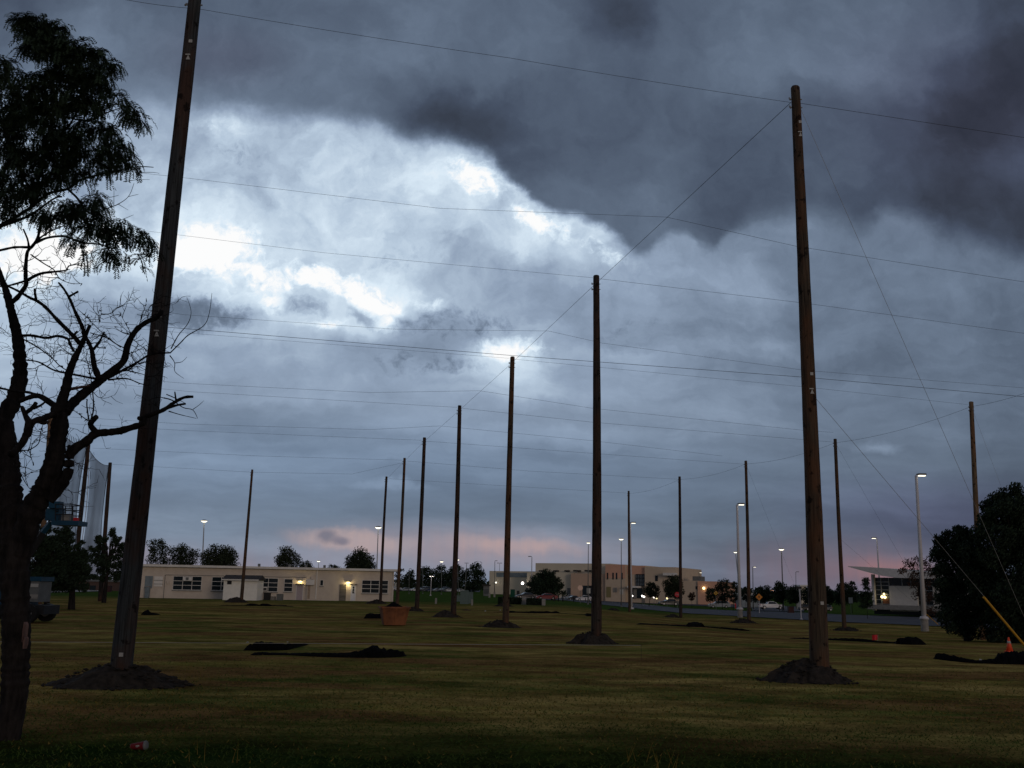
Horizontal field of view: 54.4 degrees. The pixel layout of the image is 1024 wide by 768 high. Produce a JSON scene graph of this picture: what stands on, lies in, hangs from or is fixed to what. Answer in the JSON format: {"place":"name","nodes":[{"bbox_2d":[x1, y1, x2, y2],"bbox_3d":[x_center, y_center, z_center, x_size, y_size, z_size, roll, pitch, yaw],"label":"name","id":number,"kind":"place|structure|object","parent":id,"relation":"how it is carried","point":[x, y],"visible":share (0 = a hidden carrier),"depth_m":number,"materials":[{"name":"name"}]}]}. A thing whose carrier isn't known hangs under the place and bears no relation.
{"place":"outdoors","nodes":[
{"label":"outdoors","id":0,"kind":"place"},
{"bbox_2d":[219,603,292,606],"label":"netting roll","id":1,"kind":"object","parent":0,"point":[262,604],"visible":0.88,"depth_m":95.45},
{"bbox_2d":[145,173,654,216],"bbox_3d":[-4.120,-6.795,35.966,19.288,1.560,0.299,1,-12,1],"label":"cable","id":2,"kind":"object","parent":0,"point":[415,205],"visible":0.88,"depth_m":36.00,"materials":[{"name":"grey metal"}]},
{"bbox_2d":[0,587,1023,767],"bbox_3d":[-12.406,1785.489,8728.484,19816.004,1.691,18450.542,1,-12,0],"label":"ground","id":3,"kind":"structure","parent":0,"point":[185,627],"depth_m":22.77,"materials":[{"name":"plant"}]},
{"bbox_2d":[0,501,87,621],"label":"boom lift","id":4,"kind":"object","parent":3,"relation":"on","point":[40,587],"visible":0.64,"depth_m":52.05,"materials":[{"name":"metal"}]},
{"bbox_2d":[38,418,52,604],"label":"wooden pole","id":5,"kind":"object","parent":3,"relation":"on","point":[43,522],"visible":0.18,"depth_m":80.34,"materials":[{"name":"beige wood"}]},
{"bbox_2d":[29,525,69,602],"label":"pine tree","id":6,"kind":"object","parent":3,"relation":"on","point":[45,562],"visible":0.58,"depth_m":72.46,"materials":[{"name":"green plant"}]},
{"bbox_2d":[51,526,93,609],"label":"pine tree","id":7,"kind":"object","parent":3,"relation":"on","point":[79,569],"visible":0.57,"depth_m":74.36,"materials":[{"name":"green plant"}]},
{"bbox_2d":[77,445,89,549],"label":"wooden pole","id":8,"kind":"object","parent":3,"relation":"on","point":[84,479],"visible":0.49,"depth_m":95.60,"materials":[{"name":"brown wood"}]},
{"bbox_2d":[48,433,87,549],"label":"raised net","id":9,"kind":"object","parent":8,"relation":"attached to","point":[73,486],"visible":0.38,"depth_m":90.99,"materials":[{"name":"grey"}]},
{"bbox_2d":[82,451,109,575],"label":"raised net","id":10,"kind":"object","parent":8,"relation":"attached to","point":[93,528],"visible":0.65,"depth_m":100.50,"materials":[{"name":"grey"}]},
{"bbox_2d":[56,580,119,590],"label":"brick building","id":11,"kind":"structure","parent":3,"relation":"on","point":[94,584],"depth_m":205.49,"materials":[{"name":"brown brick"}]},
{"bbox_2d":[98,462,111,600],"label":"wooden pole","id":12,"kind":"object","parent":3,"relation":"on","point":[101,584],"visible":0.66,"depth_m":106.06,"materials":[{"name":"brown wood"}]},
{"bbox_2d":[0,11,211,740],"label":"locust tree","id":13,"kind":"object","parent":3,"relation":"on","point":[40,107],"visible":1,"depth_m":14.67,"materials":[{"name":"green plant"}]},
{"bbox_2d":[89,527,124,602],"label":"pine tree","id":14,"kind":"object","parent":3,"relation":"on","point":[109,561],"visible":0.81,"depth_m":98.21,"materials":[{"name":"green plant"}]},
{"bbox_2d":[41,663,200,690],"bbox_3d":[-8.321,6.197,21.187,3.326,0.520,2.251,1,-12,0],"label":"dirt mound","id":15,"kind":"object","parent":3,"relation":"on","point":[108,677],"visible":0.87,"depth_m":20.76,"materials":[{"name":"soil"}]},
{"bbox_2d":[130,741,148,749],"bbox_3d":[-4.928,4.774,13.147,0.228,0.123,0.122,1,-12,0],"label":"soda can","id":16,"kind":"object","parent":3,"relation":"on","point":[143,745],"visible":1,"depth_m":13.12,"materials":[{"name":"red"}]},
{"bbox_2d":[110,0,202,669],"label":"wooden pole","id":17,"kind":"object","parent":3,"relation":"on","point":[123,647],"visible":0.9,"depth_m":22.29,"materials":[{"name":"brown wood"}]},
{"bbox_2d":[129,0,790,102],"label":"cable","id":18,"kind":"object","parent":17,"relation":"attached to","point":[457,50],"visible":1,"depth_m":25.86,"materials":[{"name":"grey metal"}]},
{"bbox_2d":[144,538,171,564],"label":"broadleaf tree","id":19,"kind":"object","parent":3,"relation":"on","point":[155,558],"visible":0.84,"depth_m":166.75,"materials":[{"name":"green plant"}]},
{"bbox_2d":[167,542,201,564],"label":"broadleaf tree","id":20,"kind":"object","parent":3,"relation":"on","point":[182,556],"visible":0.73,"depth_m":174.41,"materials":[{"name":"green plant"}]},
{"bbox_2d":[199,543,240,565],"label":"broadleaf tree","id":21,"kind":"object","parent":3,"relation":"on","point":[213,556],"visible":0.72,"depth_m":156.65,"materials":[{"name":"green plant"}]},
{"bbox_2d":[224,597,248,602],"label":"dirt mound","id":22,"kind":"object","parent":3,"relation":"on","point":[235,600],"visible":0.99,"depth_m":109.87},
{"bbox_2d":[221,575,265,599],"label":"garden shed","id":23,"kind":"structure","parent":3,"relation":"on","point":[253,586],"depth_m":125.23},
{"bbox_2d":[240,469,252,599],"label":"wooden pole","id":24,"kind":"object","parent":3,"relation":"on","point":[245,551],"visible":0.99,"depth_m":111.47,"materials":[{"name":"brown wood"}]},
{"bbox_2d":[140,564,396,601],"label":"cream building","id":25,"kind":"structure","parent":3,"relation":"on","point":[289,582],"depth_m":133.40,"materials":[{"name":"white paint"}]},
{"bbox_2d":[172,576,201,590],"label":"window","id":26,"kind":"structure","parent":25,"relation":"in","point":[178,583],"depth_m":131.29,"materials":[{"name":"black glass"}]},
{"bbox_2d":[211,577,223,591],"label":"window","id":27,"kind":"structure","parent":25,"relation":"in","point":[217,585],"depth_m":131.96,"materials":[{"name":"black glass"}]},
{"bbox_2d":[262,578,277,592],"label":"window","id":28,"kind":"structure","parent":25,"relation":"in","point":[271,584],"depth_m":133.11,"materials":[{"name":"black glass"}]},
{"bbox_2d":[283,579,292,592],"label":"window","id":29,"kind":"structure","parent":25,"relation":"in","point":[288,583],"depth_m":133.49,"materials":[{"name":"black glass"}]},
{"bbox_2d":[295,585,303,599],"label":"door","id":30,"kind":"structure","parent":25,"relation":"in","point":[299,588],"depth_m":133.55,"materials":[{"name":"white paint"}]},
{"bbox_2d":[361,580,387,593],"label":"window","id":31,"kind":"structure","parent":25,"relation":"in","point":[368,586],"depth_m":135.39,"materials":[{"name":"black glass"}]},
{"bbox_2d":[243,641,307,650],"bbox_3d":[-7.676,9.019,34.524,1.182,0.332,4.370,-3,-12,20],"label":"netting roll","id":32,"kind":"object","parent":3,"relation":"on","point":[263,646],"visible":0.9,"depth_m":32.97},
{"bbox_2d":[274,545,303,566],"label":"broadleaf tree","id":33,"kind":"object","parent":3,"relation":"on","point":[286,556],"visible":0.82,"depth_m":161.94,"materials":[{"name":"green plant"}]},
{"bbox_2d":[251,645,405,657],"bbox_3d":[-5.682,8.280,30.889,4.916,0.388,1.179,3,-12,-7],"label":"netting roll","id":34,"kind":"object","parent":3,"relation":"on","point":[374,651],"visible":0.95,"depth_m":30.63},
{"bbox_2d":[343,546,375,568],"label":"broadleaf tree","id":35,"kind":"object","parent":3,"relation":"on","point":[365,561],"visible":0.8,"depth_m":161.35,"materials":[{"name":"green plant"}]},
{"bbox_2d":[379,476,387,600],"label":"wooden pole","id":36,"kind":"object","parent":3,"relation":"on","point":[382,550],"visible":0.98,"depth_m":120.20,"materials":[{"name":"brown wood"}]},
{"bbox_2d":[378,606,410,624],"bbox_3d":[-6.529,12.823,55.079,1.622,0.988,1.600,4,-12,-14],"label":"orange bin","id":37,"kind":"object","parent":3,"relation":"on","point":[394,615],"visible":0.99,"depth_m":54.51,"materials":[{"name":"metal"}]},
{"bbox_2d":[395,458,405,603],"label":"wooden pole","id":38,"kind":"object","parent":3,"relation":"on","point":[400,540],"visible":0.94,"depth_m":102.38,"materials":[{"name":"brown wood"}]},
{"bbox_2d":[402,570,415,590],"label":"parking tree","id":39,"kind":"object","parent":3,"relation":"on","point":[410,575],"visible":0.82,"depth_m":415.71,"materials":[{"name":"green plant"}]},
{"bbox_2d":[415,437,425,608],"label":"wooden pole","id":40,"kind":"object","parent":3,"relation":"on","point":[417,585],"visible":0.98,"depth_m":88.04,"materials":[{"name":"brown wood"}]},
{"bbox_2d":[420,565,434,590],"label":"parking tree","id":41,"kind":"object","parent":3,"relation":"on","point":[428,574],"visible":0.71,"depth_m":416.10,"materials":[{"name":"green plant"}]},
{"bbox_2d":[430,564,451,588],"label":"parking tree","id":42,"kind":"object","parent":3,"relation":"on","point":[436,583],"visible":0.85,"depth_m":415.89,"materials":[{"name":"green plant"}]},
{"bbox_2d":[432,610,459,617],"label":"dirt mound","id":43,"kind":"object","parent":3,"relation":"on","point":[446,613],"visible":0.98,"depth_m":70.76,"materials":[{"name":"soil"}]},
{"bbox_2d":[451,405,461,614],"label":"wooden pole","id":44,"kind":"object","parent":3,"relation":"on","point":[455,553],"visible":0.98,"depth_m":72.32,"materials":[{"name":"brown wood"}]},
{"bbox_2d":[444,564,468,591],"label":"parking tree","id":45,"kind":"object","parent":3,"relation":"on","point":[460,576],"visible":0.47,"depth_m":415.99,"materials":[{"name":"green plant"}]},
{"bbox_2d":[460,590,468,603],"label":"utility cabinet","id":46,"kind":"object","parent":3,"relation":"on","point":[464,596],"visible":0.96,"depth_m":127.72,"materials":[{"name":"metal"}]},
{"bbox_2d":[462,561,486,591],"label":"parking tree","id":47,"kind":"object","parent":3,"relation":"on","point":[478,580],"visible":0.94,"depth_m":416.40,"materials":[{"name":"green plant"}]},
{"bbox_2d":[97,575,871,600],"bbox_3d":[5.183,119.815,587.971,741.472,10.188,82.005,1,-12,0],"label":"woods","id":48,"kind":"object","parent":3,"relation":"on","point":[110,578],"visible":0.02,"depth_m":568.84,"materials":[{"name":"plant"}]},
{"bbox_2d":[479,619,521,627],"bbox_3d":[-0.672,13.456,55.874,2.498,0.490,1.847,1,-12,0],"label":"dirt mound","id":49,"kind":"object","parent":3,"relation":"on","point":[497,623],"visible":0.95,"depth_m":55.47,"materials":[{"name":"soil"}]},
{"bbox_2d":[502,356,514,622],"bbox_3d":[-0.204,6.154,57.225,0.413,15.878,0.413,-10,-16,44],"label":"wooden pole","id":50,"kind":"object","parent":3,"relation":"on","point":[506,575],"visible":0.94,"depth_m":56.99,"materials":[{"name":"brown wood"}]},
{"bbox_2d":[498,597,521,604],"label":"hedge","id":51,"kind":"object","parent":3,"relation":"on","point":[516,600],"visible":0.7,"depth_m":130.56,"materials":[{"name":"green plant"}]},
{"bbox_2d":[526,598,541,604],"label":"hedge","id":52,"kind":"object","parent":3,"relation":"on","point":[533,601],"visible":0.98,"depth_m":127.74,"materials":[{"name":"green plant"}]},
{"bbox_2d":[525,569,567,596],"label":"cedar tree","id":53,"kind":"object","parent":3,"relation":"on","point":[547,581],"visible":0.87,"depth_m":210.18,"materials":[{"name":"green plant"}]},
{"bbox_2d":[509,611,590,615],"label":"netting roll","id":54,"kind":"object","parent":3,"relation":"on","point":[587,614],"visible":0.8,"depth_m":88.12,"materials":[{"name":"black"}]},
{"bbox_2d":[566,631,618,644],"bbox_3d":[3.277,10.414,40.868,2.308,0.559,1.892,1,-12,0],"label":"dirt mound","id":55,"kind":"object","parent":3,"relation":"on","point":[589,638],"visible":0.93,"depth_m":40.43,"materials":[{"name":"soil"}]},
{"bbox_2d":[591,275,601,635],"bbox_3d":[3.577,3.065,42.254,0.463,16.032,0.448,1,-12,0],"label":"wooden pole","id":56,"kind":"object","parent":3,"relation":"on","point":[595,557],"visible":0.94,"depth_m":41.92,"materials":[{"name":"brown wood"}]},
{"bbox_2d":[141,230,591,277],"bbox_3d":[-6.501,-5.758,44.018,20.175,1.838,0.010,1,-12,0],"label":"cable","id":57,"kind":"object","parent":56,"relation":"attached to","point":[374,257],"visible":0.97,"depth_m":43.98,"materials":[{"name":"grey metal"}]},
{"bbox_2d":[42,317,1023,396],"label":"cable","id":58,"kind":"object","parent":56,"relation":"attached to","point":[554,358],"visible":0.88,"depth_m":42.21,"materials":[{"name":"grey metal"}]},
{"bbox_2d":[426,103,789,439],"bbox_3d":[-4.064,1.900,74.959,0.541,1.076,98.537,4,-12,-13],"label":"cable","id":59,"kind":"object","parent":56,"relation":"attached to","point":[642,240],"visible":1,"depth_m":37.84,"materials":[{"name":"grey metal"}]},
{"bbox_2d":[28,293,516,330],"bbox_3d":[-11.684,-3.685,51.665,27.165,1.651,0.363,1,-12,1],"label":"cable","id":60,"kind":"object","parent":59,"relation":"attached to","point":[298,322],"visible":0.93,"depth_m":51.63,"materials":[{"name":"grey metal"}]},
{"bbox_2d":[605,279,1018,332],"bbox_3d":[14.761,-3.296,43.938,21.909,2.209,0.486,2,-12,-3],"label":"cable","id":61,"kind":"object","parent":56,"relation":"attached to","point":[814,304],"visible":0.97,"depth_m":43.80,"materials":[{"name":"grey metal"}]},
{"bbox_2d":[489,563,734,604],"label":"school building","id":62,"kind":"structure","parent":3,"relation":"on","point":[573,576],"depth_m":291.30,"materials":[{"name":"beige concrete"}]},
{"bbox_2d":[627,491,630,611],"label":"wooden pole","id":63,"kind":"object","parent":3,"relation":"on","point":[629,586],"visible":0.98,"depth_m":131.85,"materials":[{"name":"brown wood"}]},
{"bbox_2d":[630,522,635,608],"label":"lamp post","id":64,"kind":"object","parent":3,"relation":"on","point":[631,565],"visible":0.62,"depth_m":162.36,"materials":[{"name":"grey"}]},
{"bbox_2d":[641,582,660,605],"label":"broadleaf tree","id":65,"kind":"object","parent":3,"relation":"on","point":[649,591],"visible":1,"depth_m":225.15,"materials":[{"name":"green plant"}]},
{"bbox_2d":[546,598,795,608],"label":"parking lot","id":66,"kind":"structure","parent":3,"relation":"on","point":[657,603],"depth_m":271.01,"materials":[{"name":"asphalt"}]},
{"bbox_2d":[535,593,557,599],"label":"parked car","id":67,"kind":"object","parent":66,"relation":"on","point":[547,596],"visible":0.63,"depth_m":188.70,"materials":[{"name":"red paint"}]},
{"bbox_2d":[662,575,684,604],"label":"broadleaf tree","id":68,"kind":"object","parent":3,"relation":"on","point":[670,590],"visible":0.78,"depth_m":219.56,"materials":[{"name":"green plant"}]},
{"bbox_2d":[678,476,681,617],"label":"wooden pole","id":69,"kind":"object","parent":3,"relation":"on","point":[680,548],"visible":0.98,"depth_m":114.44,"materials":[{"name":"brown wood"}]},
{"bbox_2d":[636,622,748,630],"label":"netting roll","id":70,"kind":"object","parent":3,"relation":"on","point":[693,624],"visible":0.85,"depth_m":77.25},
{"bbox_2d":[705,587,717,602],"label":"broadleaf tree","id":71,"kind":"object","parent":3,"relation":"on","point":[709,597],"visible":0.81,"depth_m":219.97,"materials":[{"name":"green plant"}]},
{"bbox_2d":[708,601,730,607],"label":"parked car","id":72,"kind":"object","parent":3,"relation":"on","point":[716,604],"visible":0.96,"depth_m":226.80,"materials":[{"name":"grey paint"}]},
{"bbox_2d":[711,578,730,608],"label":"broadleaf tree","id":73,"kind":"object","parent":3,"relation":"on","point":[720,588],"visible":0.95,"depth_m":210.41,"materials":[{"name":"green plant"}]},
{"bbox_2d":[728,581,741,609],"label":"broadleaf tree","id":74,"kind":"object","parent":3,"relation":"on","point":[733,593],"visible":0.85,"depth_m":205.48,"materials":[{"name":"green plant"}]},
{"bbox_2d":[736,503,744,617],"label":"lamp post","id":75,"kind":"object","parent":3,"relation":"on","point":[739,609],"visible":0.91,"depth_m":119.93,"materials":[{"name":"metal"}]},
{"bbox_2d":[744,461,750,619],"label":"wooden pole","id":76,"kind":"object","parent":3,"relation":"on","point":[747,552],"visible":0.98,"depth_m":99.69,"materials":[{"name":"brown wood"}]},
{"bbox_2d":[735,593,767,607],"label":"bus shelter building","id":77,"kind":"structure","parent":3,"relation":"on","point":[744,603],"depth_m":244.42,"materials":[{"name":"grey glass"}]},
{"bbox_2d":[750,585,773,604],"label":"tree","id":78,"kind":"object","parent":3,"relation":"on","point":[764,591],"visible":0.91,"depth_m":197.26,"materials":[{"name":"green plant"}]},
{"bbox_2d":[770,580,788,610],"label":"tree","id":79,"kind":"object","parent":3,"relation":"on","point":[780,589],"visible":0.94,"depth_m":194.40,"materials":[{"name":"green plant"}]},
{"bbox_2d":[785,585,801,603],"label":"tree","id":80,"kind":"object","parent":3,"relation":"on","point":[792,595],"visible":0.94,"depth_m":191.40,"materials":[{"name":"green plant"}]},
{"bbox_2d":[755,658,858,684],"bbox_3d":[7.445,7.239,25.152,2.632,0.613,1.878,1,-12,0],"label":"dirt mound","id":81,"kind":"object","parent":3,"relation":"on","point":[803,671],"visible":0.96,"depth_m":24.73,"materials":[{"name":"soil"}]},
{"bbox_2d":[789,85,828,666],"bbox_3d":[7.893,-0.333,26.634,0.492,16.580,0.492,1,-12,0],"label":"wooden pole","id":82,"kind":"object","parent":3,"relation":"on","point":[817,625],"visible":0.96,"depth_m":26.18,"materials":[{"name":"brown wood"}]},
{"bbox_2d":[668,217,1021,281],"bbox_3d":[12.700,-4.601,34.745,14.463,2.649,0.357,1,-12,2],"label":"cable","id":83,"kind":"object","parent":82,"relation":"attached to","point":[848,254],"visible":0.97,"depth_m":34.64,"materials":[{"name":"grey metal"}]},
{"bbox_2d":[817,400,983,595],"bbox_3d":[12.043,4.423,28.275,9.783,7.429,0.010,8,-13,-31],"label":"guy wire","id":84,"kind":"object","parent":82,"relation":"attached to","point":[898,495],"visible":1,"depth_m":27.72,"materials":[{"name":"metal"}]},
{"bbox_2d":[983,596,1023,645],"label":"guy wire guard","id":85,"kind":"object","parent":84,"relation":"attached to","point":[1003,620],"visible":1,"depth_m":29.27,"materials":[{"name":"yellow plastic"}]},
{"bbox_2d":[801,110,1023,615],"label":"guy wire","id":86,"kind":"object","parent":82,"relation":"attached to","point":[909,355],"visible":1,"depth_m":29.01,"materials":[{"name":"metal"}]},
{"bbox_2d":[801,103,1023,137],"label":"cable","id":87,"kind":"object","parent":82,"relation":"attached to","point":[907,119],"visible":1,"depth_m":28.63,"materials":[{"name":"grey metal"}]},
{"bbox_2d":[825,585,834,605],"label":"tree","id":88,"kind":"object","parent":3,"relation":"on","point":[829,596],"visible":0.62,"depth_m":185.29,"materials":[{"name":"green plant"}]},
{"bbox_2d":[833,439,846,627],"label":"wooden pole","id":89,"kind":"object","parent":3,"relation":"on","point":[843,604],"visible":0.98,"depth_m":84.53,"materials":[{"name":"brown wood"}]},
{"bbox_2d":[833,582,849,605],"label":"tree","id":90,"kind":"object","parent":3,"relation":"on","point":[837,594],"visible":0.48,"depth_m":182.72,"materials":[{"name":"green plant"}]},
{"bbox_2d":[845,581,858,612],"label":"tree","id":91,"kind":"object","parent":3,"relation":"on","point":[851,592],"visible":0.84,"depth_m":180.08,"materials":[{"name":"green plant"}]},
{"bbox_2d":[790,637,926,644],"bbox_3d":[18.155,13.289,52.000,2.380,0.587,8.441,7,-13,-27],"label":"netting roll","id":92,"kind":"object","parent":3,"relation":"on","point":[910,641],"visible":0.77,"depth_m":48.74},
{"bbox_2d":[856,577,873,618],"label":"young pine","id":93,"kind":"object","parent":3,"relation":"on","point":[865,593],"visible":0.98,"depth_m":122.35,"materials":[{"name":"green plant"}]},
{"bbox_2d":[897,555,936,615],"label":"broadleaf tree","id":94,"kind":"object","parent":3,"relation":"on","point":[912,566],"visible":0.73,"depth_m":98.37,"materials":[{"name":"green plant"}]},
{"bbox_2d":[915,473,928,630],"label":"lamp post","id":95,"kind":"object","parent":3,"relation":"on","point":[924,618],"visible":0.91,"depth_m":86.60,"materials":[{"name":"metal"}]},
{"bbox_2d":[848,566,1013,615],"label":"sports hall","id":96,"kind":"structure","parent":3,"relation":"on","point":[889,598],"depth_m":143.40,"materials":[{"name":"white concrete"}]},
{"bbox_2d":[928,524,996,640],"bbox_3d":[27.962,12.326,61.752,3.959,7.272,3.772,1,-12,0],"label":"pine tree","id":97,"kind":"object","parent":3,"relation":"on","point":[951,586],"visible":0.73,"depth_m":61.46,"materials":[{"name":"green plant"}]},
{"bbox_2d":[968,401,985,639],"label":"wooden pole","id":98,"kind":"object","parent":3,"relation":"on","point":[974,459],"visible":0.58,"depth_m":68.30,"materials":[{"name":"brown wood"}]},
{"bbox_2d":[933,651,1023,664],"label":"netting roll","id":99,"kind":"object","parent":3,"relation":"on","point":[1011,657],"visible":0.96,"depth_m":33.33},
{"bbox_2d":[953,482,1023,642],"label":"pine tree","id":100,"kind":"object","parent":3,"relation":"on","point":[1006,508],"visible":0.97,"depth_m":58.89,"materials":[{"name":"green plant"}]},
{"bbox_2d":[0,0,1023,591],"label":"sky","id":101,"kind":"structure","parent":0,"point":[276,105],"materials":[{"name":"grey"}]},
{"bbox_2d":[752,607,803,610],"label":"driveway","id":102,"kind":"structure","parent":0,"point":[766,609],"depth_m":213.78,"materials":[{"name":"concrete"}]},
{"bbox_2d":[758,601,782,608],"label":"parked car","id":103,"kind":"object","parent":102,"relation":"on","point":[771,604],"visible":0.77,"depth_m":220.90,"materials":[{"name":"grey paint"}]},
{"bbox_2d":[567,600,997,627],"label":"road","id":104,"kind":"structure","parent":0,"point":[864,619],"depth_m":132.75,"materials":[{"name":"asphalt"}]},
{"bbox_2d":[550,331,1019,387],"bbox_3d":[14.593,-1.233,52.218,25.627,2.020,0.238,2,-12,-5],"label":"cable","id":105,"kind":"object","parent":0,"point":[784,367],"visible":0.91,"depth_m":52.15,"materials":[{"name":"grey metal"}]},
{"bbox_3d":[4.146,8.620,31.936,0.010,0.515,0.012,1,-12,0],"label":"stake","id":106,"kind":"object","parent":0,"visible":0},
{"bbox_2d":[100,642,520,644],"bbox_3d":[-6.058,8.080,30.988,20.523,0.150,0.009,2,-12,-5],"label":"string","id":107,"kind":"object","parent":106,"relation":"attached to","point":[335,643],"visible":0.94,"depth_m":31.00,"materials":[{"name":"grey"}]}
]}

